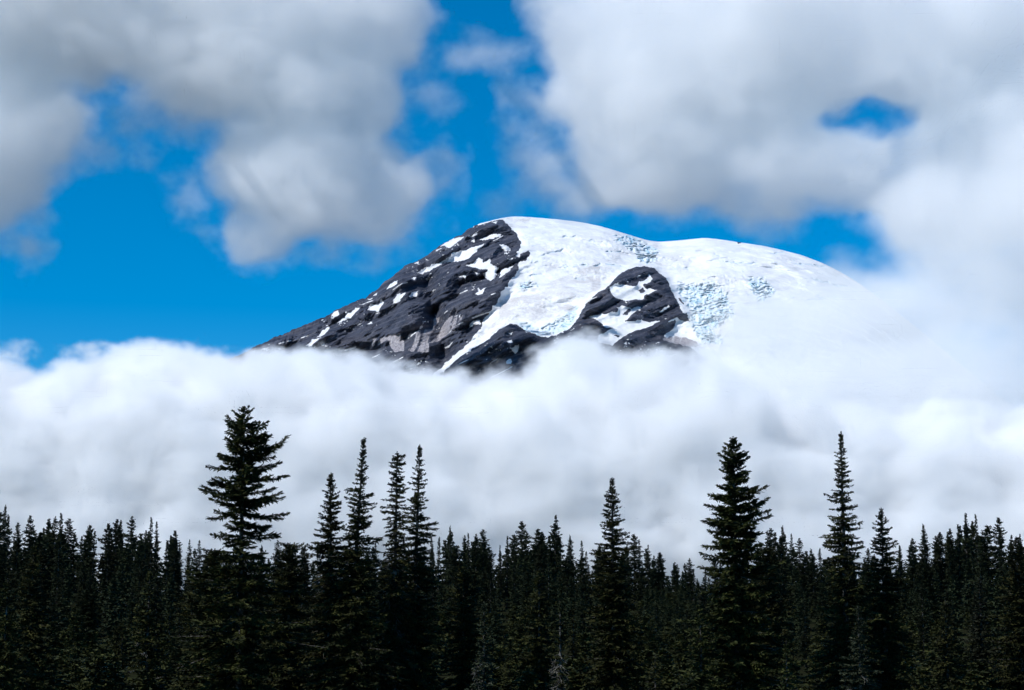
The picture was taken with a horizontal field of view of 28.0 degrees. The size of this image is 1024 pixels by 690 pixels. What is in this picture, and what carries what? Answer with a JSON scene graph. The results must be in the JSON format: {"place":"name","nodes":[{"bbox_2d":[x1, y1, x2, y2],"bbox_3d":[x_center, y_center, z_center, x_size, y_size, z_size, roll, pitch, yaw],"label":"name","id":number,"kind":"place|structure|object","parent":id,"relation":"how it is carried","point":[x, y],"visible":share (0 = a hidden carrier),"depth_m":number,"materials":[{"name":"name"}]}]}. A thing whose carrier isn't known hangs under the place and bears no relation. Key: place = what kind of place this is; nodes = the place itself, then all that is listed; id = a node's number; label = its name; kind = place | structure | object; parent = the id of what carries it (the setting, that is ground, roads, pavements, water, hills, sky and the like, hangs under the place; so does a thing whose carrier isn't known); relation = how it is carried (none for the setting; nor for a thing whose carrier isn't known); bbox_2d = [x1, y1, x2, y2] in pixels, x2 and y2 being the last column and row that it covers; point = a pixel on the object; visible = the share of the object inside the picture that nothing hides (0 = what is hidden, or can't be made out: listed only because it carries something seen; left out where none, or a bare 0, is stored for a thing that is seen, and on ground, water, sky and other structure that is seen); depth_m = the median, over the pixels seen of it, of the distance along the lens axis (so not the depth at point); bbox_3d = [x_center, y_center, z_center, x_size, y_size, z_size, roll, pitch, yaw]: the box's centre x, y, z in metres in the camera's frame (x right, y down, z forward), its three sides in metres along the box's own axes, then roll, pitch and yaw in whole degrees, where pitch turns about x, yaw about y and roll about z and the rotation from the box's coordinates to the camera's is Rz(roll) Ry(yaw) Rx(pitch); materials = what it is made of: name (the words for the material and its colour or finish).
{"place":"outdoors","nodes":[
{"label":"outdoors","id":0,"kind":"place"},
{"bbox_2d":[1,592,1005,689],"bbox_3d":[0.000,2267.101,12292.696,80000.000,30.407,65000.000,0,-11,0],"label":"ground","id":1,"kind":"structure","parent":0,"point":[505,613],"depth_m":254.86,"materials":[{"name":"soil"}]},
{"bbox_2d":[0,512,14,592],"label":"fir tree","id":2,"kind":"object","parent":1,"relation":"on","point":[2,526],"visible":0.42,"depth_m":366.07,"materials":[{"name":"green plant"}]},
{"bbox_2d":[2,514,14,581],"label":"fir tree","id":3,"kind":"object","parent":1,"relation":"on","point":[8,542],"visible":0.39,"depth_m":383.77,"materials":[{"name":"green plant"}]},
{"bbox_2d":[7,523,23,598],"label":"fir tree","id":4,"kind":"object","parent":1,"relation":"on","point":[15,546],"visible":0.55,"depth_m":374.45,"materials":[{"name":"green plant"}]},
{"bbox_2d":[8,546,30,616],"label":"fir tree","id":5,"kind":"object","parent":1,"relation":"on","point":[24,557],"visible":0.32,"depth_m":306.19,"materials":[{"name":"green plant"}]},
{"bbox_2d":[0,580,47,689],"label":"fir tree","id":6,"kind":"object","parent":1,"relation":"on","point":[7,673],"visible":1,"depth_m":104.89,"materials":[{"name":"green plant"}]},
{"bbox_2d":[15,515,38,598],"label":"fir tree","id":7,"kind":"object","parent":1,"relation":"on","point":[30,531],"visible":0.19,"depth_m":361.61,"materials":[{"name":"green plant"}]},
{"bbox_2d":[6,546,60,689],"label":"fir tree","id":8,"kind":"object","parent":1,"relation":"on","point":[33,652],"visible":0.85,"depth_m":122.78,"materials":[{"name":"green plant"}]},
{"bbox_2d":[43,516,61,603],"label":"fir tree","id":9,"kind":"object","parent":1,"relation":"on","point":[52,551],"visible":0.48,"depth_m":362.28,"materials":[{"name":"green plant"}]},
{"bbox_2d":[48,513,69,593],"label":"fir tree","id":10,"kind":"object","parent":1,"relation":"on","point":[60,534],"visible":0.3,"depth_m":355.84,"materials":[{"name":"green plant"}]},
{"bbox_2d":[53,606,88,677],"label":"fir tree","id":11,"kind":"object","parent":1,"relation":"on","point":[74,639],"visible":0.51,"depth_m":185.08,"materials":[{"name":"green plant"}]},
{"bbox_2d":[61,519,80,594],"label":"fir tree","id":12,"kind":"object","parent":1,"relation":"on","point":[73,551],"visible":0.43,"depth_m":415.35,"materials":[{"name":"green plant"}]},
{"bbox_2d":[71,536,86,599],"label":"fir tree","id":13,"kind":"object","parent":1,"relation":"on","point":[80,562],"visible":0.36,"depth_m":393.21,"materials":[{"name":"green plant"}]},
{"bbox_2d":[73,563,92,634],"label":"fir tree","id":14,"kind":"object","parent":1,"relation":"on","point":[82,581],"visible":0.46,"depth_m":289.99,"materials":[{"name":"green plant"}]},
{"bbox_2d":[75,525,99,611],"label":"fir tree","id":15,"kind":"object","parent":1,"relation":"on","point":[89,537],"visible":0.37,"depth_m":352.07,"materials":[{"name":"green plant"}]},
{"bbox_2d":[74,585,107,656],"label":"fir tree","id":16,"kind":"object","parent":1,"relation":"on","point":[86,606],"visible":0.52,"depth_m":244.57,"materials":[{"name":"green plant"}]},
{"bbox_2d":[86,531,100,606],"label":"fir tree","id":17,"kind":"object","parent":1,"relation":"on","point":[93,571],"visible":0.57,"depth_m":345.72,"materials":[{"name":"green plant"}]},
{"bbox_2d":[98,541,112,607],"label":"fir tree","id":18,"kind":"object","parent":1,"relation":"on","point":[107,572],"visible":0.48,"depth_m":336.78,"materials":[{"name":"green plant"}]},
{"bbox_2d":[94,523,121,604],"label":"fir tree","id":19,"kind":"object","parent":1,"relation":"on","point":[108,531],"visible":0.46,"depth_m":356.91,"materials":[{"name":"green plant"}]},
{"bbox_2d":[102,519,125,581],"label":"fir tree","id":20,"kind":"object","parent":1,"relation":"on","point":[117,537],"visible":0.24,"depth_m":377.30,"materials":[{"name":"green plant"}]},
{"bbox_2d":[107,623,132,686],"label":"fir tree","id":21,"kind":"object","parent":1,"relation":"on","point":[117,634],"visible":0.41,"depth_m":186.49,"materials":[{"name":"green plant"}]},
{"bbox_2d":[118,516,140,592],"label":"fir tree","id":22,"kind":"object","parent":1,"relation":"on","point":[128,539],"visible":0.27,"depth_m":355.67,"materials":[{"name":"green plant"}]},
{"bbox_2d":[124,540,148,619],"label":"fir tree","id":23,"kind":"object","parent":1,"relation":"on","point":[138,554],"visible":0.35,"depth_m":303.07,"materials":[{"name":"green plant"}]},
{"bbox_2d":[127,570,177,689],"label":"fir tree","id":24,"kind":"object","parent":1,"relation":"on","point":[147,649],"visible":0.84,"depth_m":120.73,"materials":[{"name":"green plant"}]},
{"bbox_2d":[146,517,158,604],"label":"fir tree","id":25,"kind":"object","parent":1,"relation":"on","point":[151,560],"visible":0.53,"depth_m":354.36,"materials":[{"name":"green plant"}]},
{"bbox_2d":[151,522,160,592],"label":"fir tree","id":26,"kind":"object","parent":1,"relation":"on","point":[156,570],"visible":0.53,"depth_m":387.32,"materials":[{"name":"green plant"}]},
{"bbox_2d":[158,540,173,625],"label":"fir tree","id":27,"kind":"object","parent":1,"relation":"on","point":[166,564],"visible":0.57,"depth_m":304.62,"materials":[{"name":"green plant"}]},
{"bbox_2d":[164,530,185,613],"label":"fir tree","id":28,"kind":"object","parent":1,"relation":"on","point":[174,571],"visible":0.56,"depth_m":352.00,"materials":[{"name":"green plant"}]},
{"bbox_2d":[170,606,188,660],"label":"fir tree","id":29,"kind":"object","parent":1,"relation":"on","point":[179,623],"visible":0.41,"depth_m":218.03,"materials":[{"name":"green plant"}]},
{"bbox_2d":[165,546,254,689],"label":"fir tree","id":30,"kind":"object","parent":1,"relation":"on","point":[199,615],"visible":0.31,"depth_m":118.73,"materials":[{"name":"green plant"}]},
{"bbox_2d":[164,405,329,689],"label":"fir tree","id":31,"kind":"object","parent":1,"relation":"on","point":[231,673],"visible":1,"depth_m":111.12,"materials":[{"name":"green plant"}]},
{"bbox_2d":[268,540,284,604],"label":"fir tree","id":32,"kind":"object","parent":1,"relation":"on","point":[274,557],"visible":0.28,"depth_m":385.33,"materials":[{"name":"green plant"}]},
{"bbox_2d":[250,542,319,689],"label":"fir tree","id":33,"kind":"object","parent":1,"relation":"on","point":[290,572],"visible":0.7,"depth_m":126.73,"materials":[{"name":"green plant"}]},
{"bbox_2d":[296,545,312,604],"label":"fir tree","id":34,"kind":"object","parent":1,"relation":"on","point":[305,569],"visible":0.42,"depth_m":374.30,"materials":[{"name":"green plant"}]},
{"bbox_2d":[287,473,366,689],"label":"fir tree","id":35,"kind":"object","parent":1,"relation":"on","point":[323,547],"visible":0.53,"depth_m":117.27,"materials":[{"name":"green plant"}]},
{"bbox_2d":[287,437,410,689],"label":"fir tree","id":36,"kind":"object","parent":1,"relation":"on","point":[350,658],"visible":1,"depth_m":112.92,"materials":[{"name":"green plant"}]},
{"bbox_2d":[365,451,430,689],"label":"fir tree","id":37,"kind":"object","parent":1,"relation":"on","point":[394,641],"visible":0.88,"depth_m":116.19,"materials":[{"name":"green plant"}]},
{"bbox_2d":[378,444,447,689],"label":"fir tree","id":38,"kind":"object","parent":1,"relation":"on","point":[414,597],"visible":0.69,"depth_m":118.19,"materials":[{"name":"green plant"}]},
{"bbox_2d":[435,537,445,600],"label":"fir tree","id":39,"kind":"object","parent":1,"relation":"on","point":[438,571],"visible":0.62,"depth_m":426.13,"materials":[{"name":"green plant"}]},
{"bbox_2d":[442,526,455,605],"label":"fir tree","id":40,"kind":"object","parent":1,"relation":"on","point":[449,564],"visible":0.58,"depth_m":362.36,"materials":[{"name":"green plant"}]},
{"bbox_2d":[441,545,468,605],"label":"fir tree","id":41,"kind":"object","parent":1,"relation":"on","point":[456,562],"visible":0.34,"depth_m":339.40,"materials":[{"name":"green plant"}]},
{"bbox_2d":[437,565,503,689],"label":"fir tree","id":42,"kind":"object","parent":1,"relation":"on","point":[461,665],"visible":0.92,"depth_m":120.60,"materials":[{"name":"green plant"}]},
{"bbox_2d":[468,534,484,609],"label":"fir tree","id":43,"kind":"object","parent":1,"relation":"on","point":[475,573],"visible":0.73,"depth_m":350.68,"materials":[{"name":"green plant"}]},
{"bbox_2d":[464,602,498,689],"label":"fir tree","id":44,"kind":"object","parent":1,"relation":"on","point":[483,667],"visible":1,"depth_m":106.72,"materials":[{"name":"green plant"}]},
{"bbox_2d":[474,529,494,595],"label":"fir tree","id":45,"kind":"object","parent":1,"relation":"on","point":[482,533],"visible":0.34,"depth_m":382.63,"materials":[{"name":"green plant"}]},
{"bbox_2d":[477,547,499,609],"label":"fir tree","id":46,"kind":"object","parent":1,"relation":"on","point":[490,560],"visible":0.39,"depth_m":351.36,"materials":[{"name":"green plant"}]},
{"bbox_2d":[475,563,503,624],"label":"fir tree","id":47,"kind":"object","parent":1,"relation":"on","point":[486,587],"visible":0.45,"depth_m":296.24,"materials":[{"name":"green plant"}]},
{"bbox_2d":[501,536,511,609],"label":"fir tree","id":48,"kind":"object","parent":1,"relation":"on","point":[506,588],"visible":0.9,"depth_m":354.97,"materials":[{"name":"green plant"}]},
{"bbox_2d":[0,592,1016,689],"bbox_3d":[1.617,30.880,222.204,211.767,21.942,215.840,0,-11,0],"label":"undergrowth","id":49,"kind":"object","parent":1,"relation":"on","point":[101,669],"visible":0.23,"depth_m":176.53,"materials":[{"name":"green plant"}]},
{"bbox_2d":[499,642,518,683],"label":"fir tree","id":50,"kind":"object","parent":1,"relation":"on","point":[508,660],"visible":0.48,"depth_m":155.61,"materials":[{"name":"green plant"}]},
{"bbox_2d":[0,519,1023,654],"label":"forest","id":51,"kind":"object","parent":1,"relation":"on","point":[121,580],"visible":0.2,"depth_m":288.81,"materials":[{"name":"green plant"}]},
{"bbox_2d":[504,521,535,596],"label":"fir tree","id":52,"kind":"object","parent":1,"relation":"on","point":[519,533],"visible":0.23,"depth_m":374.33,"materials":[{"name":"green plant"}]},
{"bbox_2d":[516,532,534,580],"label":"fir tree","id":53,"kind":"object","parent":1,"relation":"on","point":[526,541],"visible":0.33,"depth_m":368.40,"materials":[{"name":"green plant"}]},
{"bbox_2d":[529,529,545,571],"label":"fir tree","id":54,"kind":"object","parent":1,"relation":"on","point":[537,536],"visible":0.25,"depth_m":393.40,"materials":[{"name":"green plant"}]},
{"bbox_2d":[506,570,569,689],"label":"fir tree","id":55,"kind":"object","parent":1,"relation":"on","point":[531,658],"visible":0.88,"depth_m":124.71,"materials":[{"name":"green plant"}]},
{"bbox_2d":[533,544,549,619],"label":"fir tree","id":56,"kind":"object","parent":1,"relation":"on","point":[540,556],"visible":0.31,"depth_m":303.74,"materials":[{"name":"green plant"}]},
{"bbox_2d":[542,557,555,622],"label":"fir tree","id":57,"kind":"object","parent":1,"relation":"on","point":[549,587],"visible":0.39,"depth_m":268.33,"materials":[{"name":"green plant"}]},
{"bbox_2d":[544,515,566,603],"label":"fir tree","id":58,"kind":"object","parent":1,"relation":"on","point":[555,545],"visible":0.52,"depth_m":370.06,"materials":[{"name":"green plant"}]},
{"bbox_2d":[548,601,574,689],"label":"fir tree","id":59,"kind":"object","parent":1,"relation":"on","point":[560,682],"visible":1,"depth_m":108.72,"materials":[{"name":"green plant"}]},
{"bbox_2d":[554,555,576,614],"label":"fir tree","id":60,"kind":"object","parent":1,"relation":"on","point":[566,563],"visible":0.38,"depth_m":310.88,"materials":[{"name":"green plant"}]},
{"bbox_2d":[563,609,582,671],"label":"fir tree","id":61,"kind":"object","parent":1,"relation":"on","point":[573,648],"visible":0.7,"depth_m":204.74,"materials":[{"name":"green plant"}]},
{"bbox_2d":[569,600,593,653],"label":"fir tree","id":62,"kind":"object","parent":1,"relation":"on","point":[581,624],"visible":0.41,"depth_m":233.56,"materials":[{"name":"green plant"}]},
{"bbox_2d":[575,541,590,595],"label":"fir tree","id":63,"kind":"object","parent":1,"relation":"on","point":[582,564],"visible":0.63,"depth_m":360.42,"materials":[{"name":"green plant"}]},
{"bbox_2d":[574,477,653,689],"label":"fir tree","id":64,"kind":"object","parent":1,"relation":"on","point":[612,659],"visible":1,"depth_m":114.86,"materials":[{"name":"green plant"}]},
{"bbox_2d":[625,534,648,601],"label":"fir tree","id":65,"kind":"object","parent":1,"relation":"on","point":[633,564],"visible":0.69,"depth_m":376.96,"materials":[{"name":"green plant"}]},
{"bbox_2d":[632,540,645,601],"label":"fir tree","id":66,"kind":"object","parent":1,"relation":"on","point":[639,565],"visible":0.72,"depth_m":376.16,"materials":[{"name":"green plant"}]},
{"bbox_2d":[634,572,645,615],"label":"fir tree","id":67,"kind":"object","parent":1,"relation":"on","point":[641,585],"visible":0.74,"depth_m":309.03,"materials":[{"name":"green plant"}]},
{"bbox_2d":[643,545,651,595],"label":"fir tree","id":68,"kind":"object","parent":1,"relation":"on","point":[647,578],"visible":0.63,"depth_m":394.50,"materials":[{"name":"green plant"}]},
{"bbox_2d":[642,619,663,663],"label":"fir tree","id":69,"kind":"object","parent":1,"relation":"on","point":[652,645],"visible":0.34,"depth_m":193.98,"materials":[{"name":"green plant"}]},
{"bbox_2d":[642,656,668,689],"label":"fir tree","id":70,"kind":"object","parent":1,"relation":"on","point":[659,686],"visible":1,"depth_m":100.67,"materials":[{"name":"green plant"}]},
{"bbox_2d":[651,552,669,602],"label":"fir tree","id":71,"kind":"object","parent":1,"relation":"on","point":[659,573],"visible":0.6,"depth_m":379.35,"materials":[{"name":"green plant"}]},
{"bbox_2d":[684,558,697,599],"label":"fir tree","id":72,"kind":"object","parent":1,"relation":"on","point":[688,569],"visible":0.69,"depth_m":395.86,"materials":[{"name":"green plant"}]},
{"bbox_2d":[674,600,723,689],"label":"fir tree","id":73,"kind":"object","parent":1,"relation":"on","point":[699,679],"visible":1,"depth_m":104.69,"materials":[{"name":"green plant"}]},
{"bbox_2d":[676,436,808,689],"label":"fir tree","id":74,"kind":"object","parent":1,"relation":"on","point":[737,633],"visible":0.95,"depth_m":108.99,"materials":[{"name":"green plant"}]},
{"bbox_2d":[744,545,804,689],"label":"fir tree","id":75,"kind":"object","parent":1,"relation":"on","point":[771,606],"visible":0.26,"depth_m":128.83,"materials":[{"name":"green plant"}]},
{"bbox_2d":[776,641,800,689],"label":"fir tree","id":76,"kind":"object","parent":1,"relation":"on","point":[787,673],"visible":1,"depth_m":98.72,"materials":[{"name":"green plant"}]},
{"bbox_2d":[786,533,796,597],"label":"fir tree","id":77,"kind":"object","parent":1,"relation":"on","point":[791,552],"visible":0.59,"depth_m":368.52,"materials":[{"name":"green plant"}]},
{"bbox_2d":[786,538,810,602],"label":"fir tree","id":78,"kind":"object","parent":1,"relation":"on","point":[799,552],"visible":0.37,"depth_m":356.51,"materials":[{"name":"green plant"}]},
{"bbox_2d":[795,602,816,667],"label":"fir tree","id":79,"kind":"object","parent":1,"relation":"on","point":[805,641],"visible":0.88,"depth_m":220.58,"materials":[{"name":"green plant"}]},
{"bbox_2d":[791,558,820,611],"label":"fir tree","id":80,"kind":"object","parent":1,"relation":"on","point":[805,566],"visible":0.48,"depth_m":350.03,"materials":[{"name":"green plant"}]},
{"bbox_2d":[805,555,821,615],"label":"fir tree","id":81,"kind":"object","parent":1,"relation":"on","point":[814,594],"visible":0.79,"depth_m":330.81,"materials":[{"name":"green plant"}]},
{"bbox_2d":[797,431,897,689],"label":"fir tree","id":82,"kind":"object","parent":1,"relation":"on","point":[840,631],"visible":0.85,"depth_m":114.14,"materials":[{"name":"green plant"}]},
{"bbox_2d":[838,606,883,689],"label":"fir tree","id":83,"kind":"object","parent":1,"relation":"on","point":[858,678],"visible":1,"depth_m":102.77,"materials":[{"name":"green plant"}]},
{"bbox_2d":[856,509,924,689],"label":"fir tree","id":84,"kind":"object","parent":1,"relation":"on","point":[886,606],"visible":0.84,"depth_m":115.87,"materials":[{"name":"green plant"}]},
{"bbox_2d":[896,619,920,670],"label":"fir tree","id":85,"kind":"object","parent":1,"relation":"on","point":[907,643],"visible":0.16,"depth_m":184.95,"materials":[{"name":"green plant"}]},
{"bbox_2d":[905,538,922,609],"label":"fir tree","id":86,"kind":"object","parent":1,"relation":"on","point":[913,569],"visible":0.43,"depth_m":356.00,"materials":[{"name":"green plant"}]},
{"bbox_2d":[912,587,935,662],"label":"fir tree","id":87,"kind":"object","parent":1,"relation":"on","point":[920,624],"visible":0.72,"depth_m":222.01,"materials":[{"name":"green plant"}]},
{"bbox_2d":[917,533,936,599],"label":"fir tree","id":88,"kind":"object","parent":1,"relation":"on","point":[925,554],"visible":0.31,"depth_m":361.50,"materials":[{"name":"green plant"}]},
{"bbox_2d":[912,564,943,626],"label":"fir tree","id":89,"kind":"object","parent":1,"relation":"on","point":[928,573],"visible":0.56,"depth_m":278.60,"materials":[{"name":"green plant"}]},
{"bbox_2d":[928,532,953,604],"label":"fir tree","id":90,"kind":"object","parent":1,"relation":"on","point":[940,565],"visible":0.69,"depth_m":367.15,"materials":[{"name":"green plant"}]},
{"bbox_2d":[919,601,976,689],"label":"fir tree","id":91,"kind":"object","parent":1,"relation":"on","point":[947,661],"visible":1,"depth_m":110.69,"materials":[{"name":"green plant"}]},
{"bbox_2d":[940,555,962,614],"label":"fir tree","id":92,"kind":"object","parent":1,"relation":"on","point":[950,570],"visible":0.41,"depth_m":314.01,"materials":[{"name":"green plant"}]},
{"bbox_2d":[943,528,962,604],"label":"fir tree","id":93,"kind":"object","parent":1,"relation":"on","point":[951,542],"visible":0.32,"depth_m":376.24,"materials":[{"name":"green plant"}]},
{"bbox_2d":[954,524,965,603],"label":"fir tree","id":94,"kind":"object","parent":1,"relation":"on","point":[959,557],"visible":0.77,"depth_m":377.89,"materials":[{"name":"green plant"}]},
{"bbox_2d":[960,513,973,598],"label":"fir tree","id":95,"kind":"object","parent":1,"relation":"on","point":[968,549],"visible":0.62,"depth_m":390.09,"materials":[{"name":"green plant"}]},
{"bbox_2d":[959,580,1005,689],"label":"fir tree","id":96,"kind":"object","parent":1,"relation":"on","point":[980,651],"visible":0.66,"depth_m":126.73,"materials":[{"name":"green plant"}]},
{"bbox_2d":[973,525,1000,610],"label":"fir tree","id":97,"kind":"object","parent":1,"relation":"on","point":[988,561],"visible":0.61,"depth_m":344.02,"materials":[{"name":"green plant"}]},
{"bbox_2d":[989,517,1010,589],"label":"fir tree","id":98,"kind":"object","parent":1,"relation":"on","point":[998,521],"visible":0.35,"depth_m":386.22,"materials":[{"name":"green plant"}]},
{"bbox_2d":[981,536,1023,689],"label":"fir tree","id":99,"kind":"object","parent":1,"relation":"on","point":[1012,678],"visible":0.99,"depth_m":122.74,"materials":[{"name":"green plant"}]},
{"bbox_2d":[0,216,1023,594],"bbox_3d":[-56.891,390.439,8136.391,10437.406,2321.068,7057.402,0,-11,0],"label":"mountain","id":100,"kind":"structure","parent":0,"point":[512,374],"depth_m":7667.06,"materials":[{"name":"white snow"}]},
{"bbox_2d":[0,0,1023,460],"label":"sky","id":101,"kind":"structure","parent":0,"point":[187,187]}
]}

